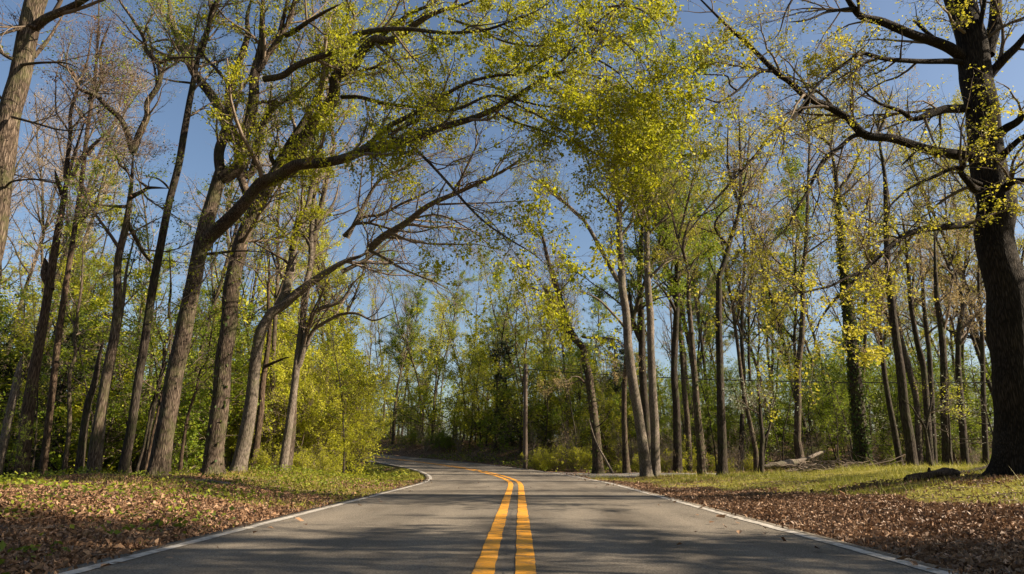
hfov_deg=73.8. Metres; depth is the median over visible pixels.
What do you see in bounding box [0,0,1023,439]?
sky
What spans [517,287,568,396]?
green tree
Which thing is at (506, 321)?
green tree
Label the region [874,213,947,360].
green tree
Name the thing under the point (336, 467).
bush
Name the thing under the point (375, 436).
layered tree
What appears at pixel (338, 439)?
layered tree
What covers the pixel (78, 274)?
lime tree
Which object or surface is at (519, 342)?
green tree
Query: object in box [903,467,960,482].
rotten log
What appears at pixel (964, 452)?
dark tree
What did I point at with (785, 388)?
sapling
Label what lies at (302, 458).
bush
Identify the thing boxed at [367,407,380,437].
green bush
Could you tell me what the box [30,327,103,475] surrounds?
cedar
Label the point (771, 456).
twig bush
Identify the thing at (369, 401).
sapling
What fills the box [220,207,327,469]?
slim dark tree
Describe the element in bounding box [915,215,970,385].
yellow tree
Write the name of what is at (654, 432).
pale tree
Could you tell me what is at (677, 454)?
dark tree
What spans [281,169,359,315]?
bare tree
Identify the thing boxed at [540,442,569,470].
bush
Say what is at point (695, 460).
bush
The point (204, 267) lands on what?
lime tree
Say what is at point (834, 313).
tan tree
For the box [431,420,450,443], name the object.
twig bush
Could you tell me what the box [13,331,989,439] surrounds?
distant woods
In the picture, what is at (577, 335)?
green tree
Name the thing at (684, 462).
bush
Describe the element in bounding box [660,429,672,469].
twig bush
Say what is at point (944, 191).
bare tree
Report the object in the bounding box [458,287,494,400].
green tree
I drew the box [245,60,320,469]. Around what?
bare tree
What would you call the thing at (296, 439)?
layered tree
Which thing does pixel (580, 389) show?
tree
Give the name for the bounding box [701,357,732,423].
sapling
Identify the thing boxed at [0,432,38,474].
green bush
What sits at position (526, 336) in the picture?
tree
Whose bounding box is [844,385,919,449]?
dogwood
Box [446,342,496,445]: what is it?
tree
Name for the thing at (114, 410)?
tree
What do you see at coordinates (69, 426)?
crooked sapling
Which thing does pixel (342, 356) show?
layered tree
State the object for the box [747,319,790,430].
sapling
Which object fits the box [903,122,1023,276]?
yellow tree
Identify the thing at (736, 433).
green bush
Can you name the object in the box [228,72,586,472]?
arching tree
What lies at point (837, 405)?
sapling
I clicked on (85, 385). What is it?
sapling
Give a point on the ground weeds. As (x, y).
(7, 478)
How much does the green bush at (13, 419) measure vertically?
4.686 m
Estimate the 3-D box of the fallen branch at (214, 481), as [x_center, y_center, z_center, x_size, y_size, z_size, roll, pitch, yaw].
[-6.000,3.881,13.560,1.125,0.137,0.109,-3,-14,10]
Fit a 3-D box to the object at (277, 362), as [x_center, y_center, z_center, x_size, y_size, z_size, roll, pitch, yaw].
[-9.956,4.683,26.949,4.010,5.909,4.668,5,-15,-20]
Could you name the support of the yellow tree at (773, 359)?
on the ground at (407, 451)
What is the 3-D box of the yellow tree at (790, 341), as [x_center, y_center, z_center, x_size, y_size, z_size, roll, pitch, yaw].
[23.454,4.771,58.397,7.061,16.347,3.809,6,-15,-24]
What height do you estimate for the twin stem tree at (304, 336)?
12.969 m
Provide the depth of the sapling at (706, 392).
42.37 m
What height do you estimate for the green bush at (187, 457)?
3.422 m
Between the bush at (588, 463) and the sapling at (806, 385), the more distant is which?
the sapling at (806, 385)
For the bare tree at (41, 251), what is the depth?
36.85 m
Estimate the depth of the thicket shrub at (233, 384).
28.73 m
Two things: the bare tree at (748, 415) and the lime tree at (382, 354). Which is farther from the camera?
the lime tree at (382, 354)
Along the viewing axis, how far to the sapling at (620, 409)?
40.24 m
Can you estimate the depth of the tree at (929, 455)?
19.17 m
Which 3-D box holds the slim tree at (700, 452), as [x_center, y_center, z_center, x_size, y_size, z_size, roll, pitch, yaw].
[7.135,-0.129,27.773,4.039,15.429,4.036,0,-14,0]
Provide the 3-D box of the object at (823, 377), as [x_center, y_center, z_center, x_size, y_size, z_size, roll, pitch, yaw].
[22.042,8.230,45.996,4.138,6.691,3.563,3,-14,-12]
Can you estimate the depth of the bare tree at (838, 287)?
58.01 m
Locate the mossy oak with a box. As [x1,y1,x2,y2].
[200,0,683,475]
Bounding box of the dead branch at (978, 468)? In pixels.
[961,464,988,472]
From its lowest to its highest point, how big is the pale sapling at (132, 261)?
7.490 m
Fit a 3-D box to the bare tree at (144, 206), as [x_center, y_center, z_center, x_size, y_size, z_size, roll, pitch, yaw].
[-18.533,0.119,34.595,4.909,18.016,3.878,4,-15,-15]
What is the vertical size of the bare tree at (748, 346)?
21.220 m
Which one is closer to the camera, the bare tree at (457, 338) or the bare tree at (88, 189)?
the bare tree at (88, 189)
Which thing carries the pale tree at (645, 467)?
on the ground at (407, 451)
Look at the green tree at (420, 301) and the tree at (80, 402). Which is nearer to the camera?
the tree at (80, 402)
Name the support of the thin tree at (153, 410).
on the ground at (407, 451)
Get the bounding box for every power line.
[386,370,522,409]
[527,369,991,382]
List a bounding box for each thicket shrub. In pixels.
[174,379,317,468]
[179,325,317,470]
[204,325,374,471]
[206,337,321,467]
[229,348,362,472]
[251,342,387,476]
[259,332,402,471]
[300,337,388,473]
[303,319,404,473]
[313,343,389,463]
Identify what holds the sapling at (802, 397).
on the ground at (407, 451)
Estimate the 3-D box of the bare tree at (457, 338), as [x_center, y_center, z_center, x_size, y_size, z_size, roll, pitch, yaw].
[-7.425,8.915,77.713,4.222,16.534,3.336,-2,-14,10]
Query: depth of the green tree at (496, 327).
74.45 m
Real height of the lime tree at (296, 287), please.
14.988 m
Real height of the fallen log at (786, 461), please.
0.716 m
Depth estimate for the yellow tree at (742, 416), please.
39.66 m
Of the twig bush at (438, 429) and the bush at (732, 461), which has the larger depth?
the twig bush at (438, 429)
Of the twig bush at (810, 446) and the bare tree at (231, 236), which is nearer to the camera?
the bare tree at (231, 236)
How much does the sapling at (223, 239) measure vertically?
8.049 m
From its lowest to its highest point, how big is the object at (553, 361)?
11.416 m
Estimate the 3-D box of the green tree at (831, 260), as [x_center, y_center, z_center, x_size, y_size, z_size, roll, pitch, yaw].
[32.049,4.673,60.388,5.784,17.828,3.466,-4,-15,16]
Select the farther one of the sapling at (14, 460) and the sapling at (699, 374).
the sapling at (699, 374)
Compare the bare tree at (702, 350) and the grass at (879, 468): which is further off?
the bare tree at (702, 350)
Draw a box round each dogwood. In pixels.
[740,384,798,460]
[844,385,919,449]
[912,349,991,464]
[951,360,993,445]
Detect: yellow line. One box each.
[377,457,512,573]
[380,457,535,573]
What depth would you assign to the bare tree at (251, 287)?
40.14 m
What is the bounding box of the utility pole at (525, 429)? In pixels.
[523,364,527,468]
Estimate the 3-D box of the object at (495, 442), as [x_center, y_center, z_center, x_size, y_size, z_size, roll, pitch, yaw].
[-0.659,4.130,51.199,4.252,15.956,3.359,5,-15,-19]
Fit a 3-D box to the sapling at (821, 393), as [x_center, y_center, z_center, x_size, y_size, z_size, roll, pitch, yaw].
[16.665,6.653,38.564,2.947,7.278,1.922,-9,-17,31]
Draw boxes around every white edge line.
[58,459,431,573]
[390,455,951,573]
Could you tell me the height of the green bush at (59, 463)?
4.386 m
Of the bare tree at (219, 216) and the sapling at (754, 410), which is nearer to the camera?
the bare tree at (219, 216)
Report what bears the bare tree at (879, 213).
on the ground at (407, 451)
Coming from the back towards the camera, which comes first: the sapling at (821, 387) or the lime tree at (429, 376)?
the lime tree at (429, 376)
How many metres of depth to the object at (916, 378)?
38.89 m
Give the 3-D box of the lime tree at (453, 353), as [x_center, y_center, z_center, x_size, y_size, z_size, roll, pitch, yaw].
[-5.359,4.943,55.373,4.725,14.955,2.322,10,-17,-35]
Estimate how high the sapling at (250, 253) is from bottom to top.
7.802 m
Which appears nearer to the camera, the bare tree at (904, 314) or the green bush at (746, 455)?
the green bush at (746, 455)
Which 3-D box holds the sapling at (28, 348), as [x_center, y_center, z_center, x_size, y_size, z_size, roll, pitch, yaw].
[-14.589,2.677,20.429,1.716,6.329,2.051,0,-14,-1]
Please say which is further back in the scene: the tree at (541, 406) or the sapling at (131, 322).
the tree at (541, 406)
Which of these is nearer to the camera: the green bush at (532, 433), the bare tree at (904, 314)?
the green bush at (532, 433)
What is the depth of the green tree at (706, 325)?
56.91 m
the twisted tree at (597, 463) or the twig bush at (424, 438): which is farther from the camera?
the twig bush at (424, 438)
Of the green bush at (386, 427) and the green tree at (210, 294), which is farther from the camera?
the green bush at (386, 427)
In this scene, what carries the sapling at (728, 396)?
on the ground at (407, 451)
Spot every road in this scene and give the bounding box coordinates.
[43,447,967,573]
[552,472,715,477]
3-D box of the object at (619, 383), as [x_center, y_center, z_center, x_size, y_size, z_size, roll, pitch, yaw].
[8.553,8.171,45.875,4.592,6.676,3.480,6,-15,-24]
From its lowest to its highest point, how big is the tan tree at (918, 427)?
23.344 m
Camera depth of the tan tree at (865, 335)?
50.41 m
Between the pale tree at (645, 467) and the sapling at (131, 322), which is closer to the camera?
the sapling at (131, 322)
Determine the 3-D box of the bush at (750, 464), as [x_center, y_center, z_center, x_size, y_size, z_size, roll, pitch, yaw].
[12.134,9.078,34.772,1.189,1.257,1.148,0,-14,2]
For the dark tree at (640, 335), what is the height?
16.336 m
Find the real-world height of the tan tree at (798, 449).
26.853 m
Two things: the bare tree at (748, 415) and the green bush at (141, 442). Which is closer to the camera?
the green bush at (141, 442)
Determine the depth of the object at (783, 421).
42.94 m
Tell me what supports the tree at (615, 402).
on the ground at (407, 451)
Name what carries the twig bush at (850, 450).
on the ground at (407, 451)
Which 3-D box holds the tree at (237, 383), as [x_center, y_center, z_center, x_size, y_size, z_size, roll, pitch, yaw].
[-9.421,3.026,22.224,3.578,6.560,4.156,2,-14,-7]
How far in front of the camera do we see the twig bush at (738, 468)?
33.51 m
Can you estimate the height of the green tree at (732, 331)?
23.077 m
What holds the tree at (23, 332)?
on the ground at (407, 451)
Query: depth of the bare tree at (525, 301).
50.86 m
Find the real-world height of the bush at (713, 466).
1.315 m
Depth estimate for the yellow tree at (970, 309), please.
44.01 m
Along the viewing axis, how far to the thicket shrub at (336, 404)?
24.54 m
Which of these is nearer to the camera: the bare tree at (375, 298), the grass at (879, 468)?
the grass at (879, 468)
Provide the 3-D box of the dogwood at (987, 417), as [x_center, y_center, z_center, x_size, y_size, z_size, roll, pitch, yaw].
[18.454,5.125,26.909,3.335,4.692,3.246,-3,-14,10]
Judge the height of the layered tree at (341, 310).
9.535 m
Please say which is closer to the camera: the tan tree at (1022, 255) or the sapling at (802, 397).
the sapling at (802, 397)
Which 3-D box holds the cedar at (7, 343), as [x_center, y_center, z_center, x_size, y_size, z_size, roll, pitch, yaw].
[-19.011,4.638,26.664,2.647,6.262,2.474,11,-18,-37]
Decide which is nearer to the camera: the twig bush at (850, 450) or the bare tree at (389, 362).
the twig bush at (850, 450)
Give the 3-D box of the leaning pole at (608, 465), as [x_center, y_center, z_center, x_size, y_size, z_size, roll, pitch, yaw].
[4.185,7.433,31.436,1.231,2.739,0.124,0,-14,0]
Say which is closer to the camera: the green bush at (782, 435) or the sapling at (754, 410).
the sapling at (754, 410)
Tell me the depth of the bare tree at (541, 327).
52.89 m
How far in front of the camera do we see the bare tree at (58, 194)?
31.29 m
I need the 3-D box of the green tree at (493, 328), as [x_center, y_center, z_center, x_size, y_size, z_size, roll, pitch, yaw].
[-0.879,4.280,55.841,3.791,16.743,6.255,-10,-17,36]
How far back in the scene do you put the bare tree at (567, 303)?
58.37 m
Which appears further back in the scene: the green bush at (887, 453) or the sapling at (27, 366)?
the green bush at (887, 453)
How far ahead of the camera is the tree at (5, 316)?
26.05 m
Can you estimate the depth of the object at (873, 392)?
57.99 m
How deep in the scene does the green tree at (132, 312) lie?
52.75 m
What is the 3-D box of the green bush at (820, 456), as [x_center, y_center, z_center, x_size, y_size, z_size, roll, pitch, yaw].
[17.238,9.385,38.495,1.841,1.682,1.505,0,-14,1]
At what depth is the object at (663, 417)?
37.43 m
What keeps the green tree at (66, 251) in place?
on the ground at (407, 451)
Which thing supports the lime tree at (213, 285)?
on the ground at (407, 451)
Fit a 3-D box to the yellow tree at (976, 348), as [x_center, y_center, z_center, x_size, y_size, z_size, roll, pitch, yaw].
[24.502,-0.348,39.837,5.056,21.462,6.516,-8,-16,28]
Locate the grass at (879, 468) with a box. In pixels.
[1,457,1023,509]
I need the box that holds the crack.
[388,458,515,573]
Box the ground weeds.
[0,434,740,573]
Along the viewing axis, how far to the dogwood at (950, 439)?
24.89 m
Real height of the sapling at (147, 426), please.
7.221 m
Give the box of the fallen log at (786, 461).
[764,450,824,468]
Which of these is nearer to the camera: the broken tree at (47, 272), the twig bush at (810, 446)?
the broken tree at (47, 272)
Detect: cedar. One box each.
[0,325,57,476]
[0,356,28,476]
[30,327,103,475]
[36,312,114,473]
[87,311,145,466]
[486,336,521,447]
[595,332,639,450]
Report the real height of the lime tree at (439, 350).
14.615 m
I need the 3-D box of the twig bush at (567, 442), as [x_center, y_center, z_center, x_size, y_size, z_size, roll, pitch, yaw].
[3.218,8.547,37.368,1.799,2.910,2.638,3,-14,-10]
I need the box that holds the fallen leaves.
[0,453,1023,573]
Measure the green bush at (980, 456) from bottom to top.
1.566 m
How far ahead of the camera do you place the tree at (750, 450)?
37.68 m
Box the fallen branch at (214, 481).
[188,479,235,484]
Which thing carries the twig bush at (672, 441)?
on the ground at (407, 451)
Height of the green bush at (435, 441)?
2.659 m
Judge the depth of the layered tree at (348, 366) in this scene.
32.31 m
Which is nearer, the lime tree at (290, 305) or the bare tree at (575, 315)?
the lime tree at (290, 305)
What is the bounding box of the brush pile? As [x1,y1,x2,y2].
[768,448,938,472]
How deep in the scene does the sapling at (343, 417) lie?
24.19 m
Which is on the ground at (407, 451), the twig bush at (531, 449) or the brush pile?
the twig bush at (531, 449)
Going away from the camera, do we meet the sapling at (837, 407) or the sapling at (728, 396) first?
the sapling at (837, 407)
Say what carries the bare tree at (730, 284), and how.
on the ground at (407, 451)
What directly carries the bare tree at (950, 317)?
on the ground at (407, 451)
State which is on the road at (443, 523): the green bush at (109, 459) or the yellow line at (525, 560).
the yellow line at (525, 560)
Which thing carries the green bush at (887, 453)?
on the ground at (407, 451)
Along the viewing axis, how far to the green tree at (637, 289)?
33.30 m
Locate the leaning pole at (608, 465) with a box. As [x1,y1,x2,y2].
[589,420,614,473]
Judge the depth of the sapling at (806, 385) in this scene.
44.79 m
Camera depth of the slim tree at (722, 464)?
26.67 m
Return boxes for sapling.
[0,276,61,417]
[0,377,29,441]
[4,382,40,480]
[7,424,39,477]
[11,270,65,476]
[12,421,34,473]
[15,291,81,422]
[38,225,94,430]
[39,237,108,473]
[100,210,186,472]
[108,264,191,401]
[114,293,236,475]
[135,201,224,473]
[157,331,195,422]
[175,254,266,472]
[180,233,242,405]
[193,236,265,401]
[313,296,361,474]
[346,373,382,472]
[541,343,570,459]
[552,319,579,466]
[568,378,585,442]
[595,340,615,455]
[611,357,632,459]
[638,365,669,435]
[667,342,693,434]
[667,353,688,403]
[678,332,716,471]
[683,322,715,451]
[697,360,725,429]
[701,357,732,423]
[725,365,746,449]
[731,341,756,426]
[732,377,764,443]
[744,336,781,471]
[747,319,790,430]
[747,359,773,431]
[765,360,806,447]
[777,342,837,465]
[782,311,819,469]
[783,345,828,458]
[791,349,832,463]
[804,350,840,453]
[814,368,837,453]
[815,370,850,466]
[821,348,852,453]
[824,330,846,452]
[826,344,874,424]
[826,352,851,457]
[827,370,849,462]
[851,361,881,464]
[859,332,881,427]
[866,364,914,449]
[871,356,895,439]
[872,367,896,461]
[882,365,912,430]
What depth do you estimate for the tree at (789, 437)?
38.69 m
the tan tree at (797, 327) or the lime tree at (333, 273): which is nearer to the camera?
the lime tree at (333, 273)
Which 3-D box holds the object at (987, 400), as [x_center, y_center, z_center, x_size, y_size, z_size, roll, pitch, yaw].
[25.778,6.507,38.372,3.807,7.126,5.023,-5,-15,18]
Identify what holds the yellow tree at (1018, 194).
on the ground at (407, 451)
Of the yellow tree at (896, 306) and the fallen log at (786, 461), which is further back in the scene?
the yellow tree at (896, 306)
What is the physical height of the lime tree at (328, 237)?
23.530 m
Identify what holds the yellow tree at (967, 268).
on the ground at (407, 451)
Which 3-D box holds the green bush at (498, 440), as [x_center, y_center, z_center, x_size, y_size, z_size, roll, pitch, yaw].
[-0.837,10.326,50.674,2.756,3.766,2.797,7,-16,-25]
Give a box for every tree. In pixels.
[0,0,167,265]
[0,0,231,473]
[0,81,76,385]
[0,158,40,294]
[0,229,39,353]
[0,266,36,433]
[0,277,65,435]
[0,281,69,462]
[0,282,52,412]
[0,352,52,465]
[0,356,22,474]
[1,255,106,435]
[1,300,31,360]
[5,39,176,472]
[7,81,100,467]
[8,87,74,234]
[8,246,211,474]
[11,148,122,477]
[12,2,151,479]
[21,43,182,364]
[21,95,128,470]
[27,148,115,425]
[35,130,157,455]
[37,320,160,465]
[38,0,178,476]
[39,210,98,404]
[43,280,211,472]
[54,0,261,474]
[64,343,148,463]
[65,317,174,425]
[67,164,135,403]
[68,199,106,382]
[69,264,113,366]
[73,341,103,473]
[110,0,753,475]
[111,125,204,413]
[116,244,179,394]
[124,283,163,378]
[129,252,173,474]
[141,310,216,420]
[156,178,257,368]
[164,209,204,336]
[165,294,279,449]
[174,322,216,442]
[177,215,234,386]
[180,41,293,468]
[180,82,298,468]
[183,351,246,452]
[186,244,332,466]
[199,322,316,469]
[201,261,220,329]
[206,217,267,327]
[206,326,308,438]
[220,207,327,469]
[227,257,305,431]
[227,275,331,444]
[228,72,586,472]
[232,79,406,470]
[237,306,329,460]
[239,152,301,357]
[240,158,305,349]
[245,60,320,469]
[246,0,376,469]
[248,343,330,468]
[261,74,354,338]
[265,301,331,381]
[280,260,318,343]
[281,150,370,469]
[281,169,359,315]
[288,132,347,340]
[293,302,369,362]
[298,353,377,469]
[304,342,371,469]
[310,332,383,464]
[324,152,410,358]
[325,328,376,470]
[340,352,395,467]
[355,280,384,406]
[360,273,396,436]
[360,298,391,438]
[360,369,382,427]
[370,243,441,437]
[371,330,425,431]
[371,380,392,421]
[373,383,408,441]
[377,313,398,391]
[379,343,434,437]
[381,270,440,437]
[383,276,425,443]
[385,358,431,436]
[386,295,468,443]
[391,283,419,434]
[392,296,418,434]
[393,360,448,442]
[411,298,462,432]
[414,304,429,411]
[415,304,453,429]
[421,259,469,441]
[421,270,477,439]
[422,323,448,432]
[428,301,462,430]
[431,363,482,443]
[438,300,477,438]
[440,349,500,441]
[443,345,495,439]
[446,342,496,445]
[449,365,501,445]
[455,270,494,442]
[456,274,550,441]
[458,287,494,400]
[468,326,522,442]
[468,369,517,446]
[471,242,537,401]
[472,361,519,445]
[473,322,489,395]
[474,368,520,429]
[476,297,516,407]
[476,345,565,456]
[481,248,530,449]
[490,255,542,432]
[490,267,530,386]
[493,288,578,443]
[498,187,664,473]
[498,247,542,445]
[505,95,672,476]
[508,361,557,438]
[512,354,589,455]
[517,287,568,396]
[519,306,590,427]
[522,251,560,441]
[526,302,560,384]
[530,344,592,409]
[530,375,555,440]
[531,227,578,447]
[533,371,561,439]
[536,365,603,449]
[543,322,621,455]
[545,248,583,395]
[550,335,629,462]
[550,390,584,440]
[555,290,585,374]
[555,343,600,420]
[557,312,583,429]
[561,28,734,472]
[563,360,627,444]
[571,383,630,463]
[578,275,617,406]
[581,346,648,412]
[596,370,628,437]
[597,168,659,460]
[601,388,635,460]
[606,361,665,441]
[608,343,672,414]
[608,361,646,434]
[611,245,665,439]
[614,0,758,470]
[617,111,725,476]
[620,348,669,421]
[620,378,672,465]
[626,98,722,471]
[627,162,700,472]
[628,220,715,440]
[629,116,737,475]
[636,0,1023,478]
[645,79,795,475]
[654,262,678,415]
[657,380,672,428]
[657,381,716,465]
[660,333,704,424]
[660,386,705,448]
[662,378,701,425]
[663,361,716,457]
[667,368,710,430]
[670,166,713,458]
[670,240,739,377]
[677,167,791,455]
[680,130,769,471]
[684,187,735,380]
[685,211,736,436]
[688,130,829,449]
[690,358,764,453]
[697,112,775,467]
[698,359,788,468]
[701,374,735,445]
[703,264,731,413]
[704,216,746,347]
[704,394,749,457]
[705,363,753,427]
[707,147,783,465]
[722,365,780,473]
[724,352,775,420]
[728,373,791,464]
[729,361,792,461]
[742,194,790,443]
[743,215,778,415]
[744,205,812,433]
[745,36,876,468]
[750,248,820,401]
[754,150,816,455]
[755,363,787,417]
[757,252,822,434]
[759,218,824,442]
[765,77,903,465]
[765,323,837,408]
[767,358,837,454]
[768,160,836,447]
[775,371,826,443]
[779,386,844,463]
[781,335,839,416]
[790,239,879,434]
[794,105,923,464]
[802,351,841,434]
[803,64,922,466]
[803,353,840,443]
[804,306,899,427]
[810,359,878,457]
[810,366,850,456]
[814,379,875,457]
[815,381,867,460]
[818,204,864,375]
[822,117,916,385]
[828,166,925,463]
[830,248,905,389]
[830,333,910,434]
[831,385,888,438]
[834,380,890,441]
[840,50,988,348]
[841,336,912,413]
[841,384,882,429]
[845,210,907,466]
[849,239,929,385]
[859,207,928,451]
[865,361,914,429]
[866,123,991,395]
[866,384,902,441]
[868,203,933,463]
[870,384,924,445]
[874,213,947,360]
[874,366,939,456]
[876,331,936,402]
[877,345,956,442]
[879,193,979,463]
[880,246,926,373]
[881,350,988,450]
[882,173,949,449]
[892,171,980,446]
[901,140,990,379]
[901,374,974,466]
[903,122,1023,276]
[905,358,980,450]
[909,217,985,466]
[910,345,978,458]
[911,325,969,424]
[912,137,979,350]
[912,218,987,352]
[914,196,973,465]
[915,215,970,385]
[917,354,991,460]
[926,74,1023,323]
[930,125,984,455]
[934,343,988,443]
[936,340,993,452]
[943,207,989,464]
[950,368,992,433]
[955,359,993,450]
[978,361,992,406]
[1013,144,1023,201]
[1015,194,1023,268]
[1017,127,1023,262]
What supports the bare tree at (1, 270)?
on the ground at (407, 451)
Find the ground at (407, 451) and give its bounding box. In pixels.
[0,436,1023,572]
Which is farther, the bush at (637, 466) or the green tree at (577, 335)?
the green tree at (577, 335)
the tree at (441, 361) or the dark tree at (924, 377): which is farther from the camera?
the tree at (441, 361)
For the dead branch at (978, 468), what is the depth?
14.00 m
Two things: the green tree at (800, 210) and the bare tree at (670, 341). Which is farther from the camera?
the bare tree at (670, 341)
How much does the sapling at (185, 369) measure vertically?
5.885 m
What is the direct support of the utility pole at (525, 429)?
on the ground at (407, 451)
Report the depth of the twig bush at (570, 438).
38.99 m
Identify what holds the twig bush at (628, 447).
on the ground at (407, 451)
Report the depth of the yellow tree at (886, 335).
49.59 m
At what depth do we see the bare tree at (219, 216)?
30.85 m
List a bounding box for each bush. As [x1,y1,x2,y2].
[0,386,42,468]
[0,423,14,465]
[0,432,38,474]
[14,376,124,474]
[89,400,152,472]
[117,398,181,469]
[135,382,210,473]
[248,442,274,469]
[256,445,298,469]
[293,442,324,470]
[308,442,341,473]
[328,460,346,474]
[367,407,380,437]
[378,408,389,434]
[394,420,425,444]
[397,427,425,448]
[400,403,429,435]
[407,409,425,438]
[414,418,440,451]
[417,419,437,442]
[419,423,452,451]
[429,406,452,433]
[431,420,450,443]
[434,430,464,451]
[451,424,471,451]
[480,410,504,447]
[521,444,542,470]
[522,415,572,449]
[522,418,559,458]
[522,425,538,443]
[532,447,558,469]
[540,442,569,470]
[549,419,588,466]
[551,436,588,470]
[552,422,581,467]
[569,443,591,469]
[603,423,636,464]
[605,428,636,462]
[613,460,621,472]
[614,422,637,461]
[630,453,638,472]
[658,411,672,454]
[660,411,694,462]
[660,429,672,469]
[660,439,683,471]
[660,452,671,471]
[664,434,696,472]
[682,443,708,470]
[707,437,737,468]
[708,455,716,470]
[716,428,756,472]
[727,440,751,467]
[728,420,744,448]
[728,458,735,471]
[738,454,752,471]
[756,438,781,462]
[769,439,789,461]
[773,417,787,442]
[786,436,808,458]
[787,426,831,464]
[803,435,832,466]
[805,442,836,466]
[844,433,873,464]
[871,423,904,465]
[871,432,880,461]
[922,438,941,464]
[954,436,989,465]
[969,440,991,464]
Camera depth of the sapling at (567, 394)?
38.59 m
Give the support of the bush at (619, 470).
on the ground at (407, 451)
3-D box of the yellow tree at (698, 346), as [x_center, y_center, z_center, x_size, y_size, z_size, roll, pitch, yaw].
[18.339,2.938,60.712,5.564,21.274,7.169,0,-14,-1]
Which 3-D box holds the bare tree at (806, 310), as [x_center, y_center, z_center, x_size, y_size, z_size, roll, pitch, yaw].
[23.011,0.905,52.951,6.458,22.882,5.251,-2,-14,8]
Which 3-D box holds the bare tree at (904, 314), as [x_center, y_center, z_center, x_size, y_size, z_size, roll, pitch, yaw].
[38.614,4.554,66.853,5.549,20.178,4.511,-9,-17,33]
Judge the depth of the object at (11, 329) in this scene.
27.03 m
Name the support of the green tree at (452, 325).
on the ground at (407, 451)
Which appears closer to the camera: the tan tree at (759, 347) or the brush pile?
the brush pile
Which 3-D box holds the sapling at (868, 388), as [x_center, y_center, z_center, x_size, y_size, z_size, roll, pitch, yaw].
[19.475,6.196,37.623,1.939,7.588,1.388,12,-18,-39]

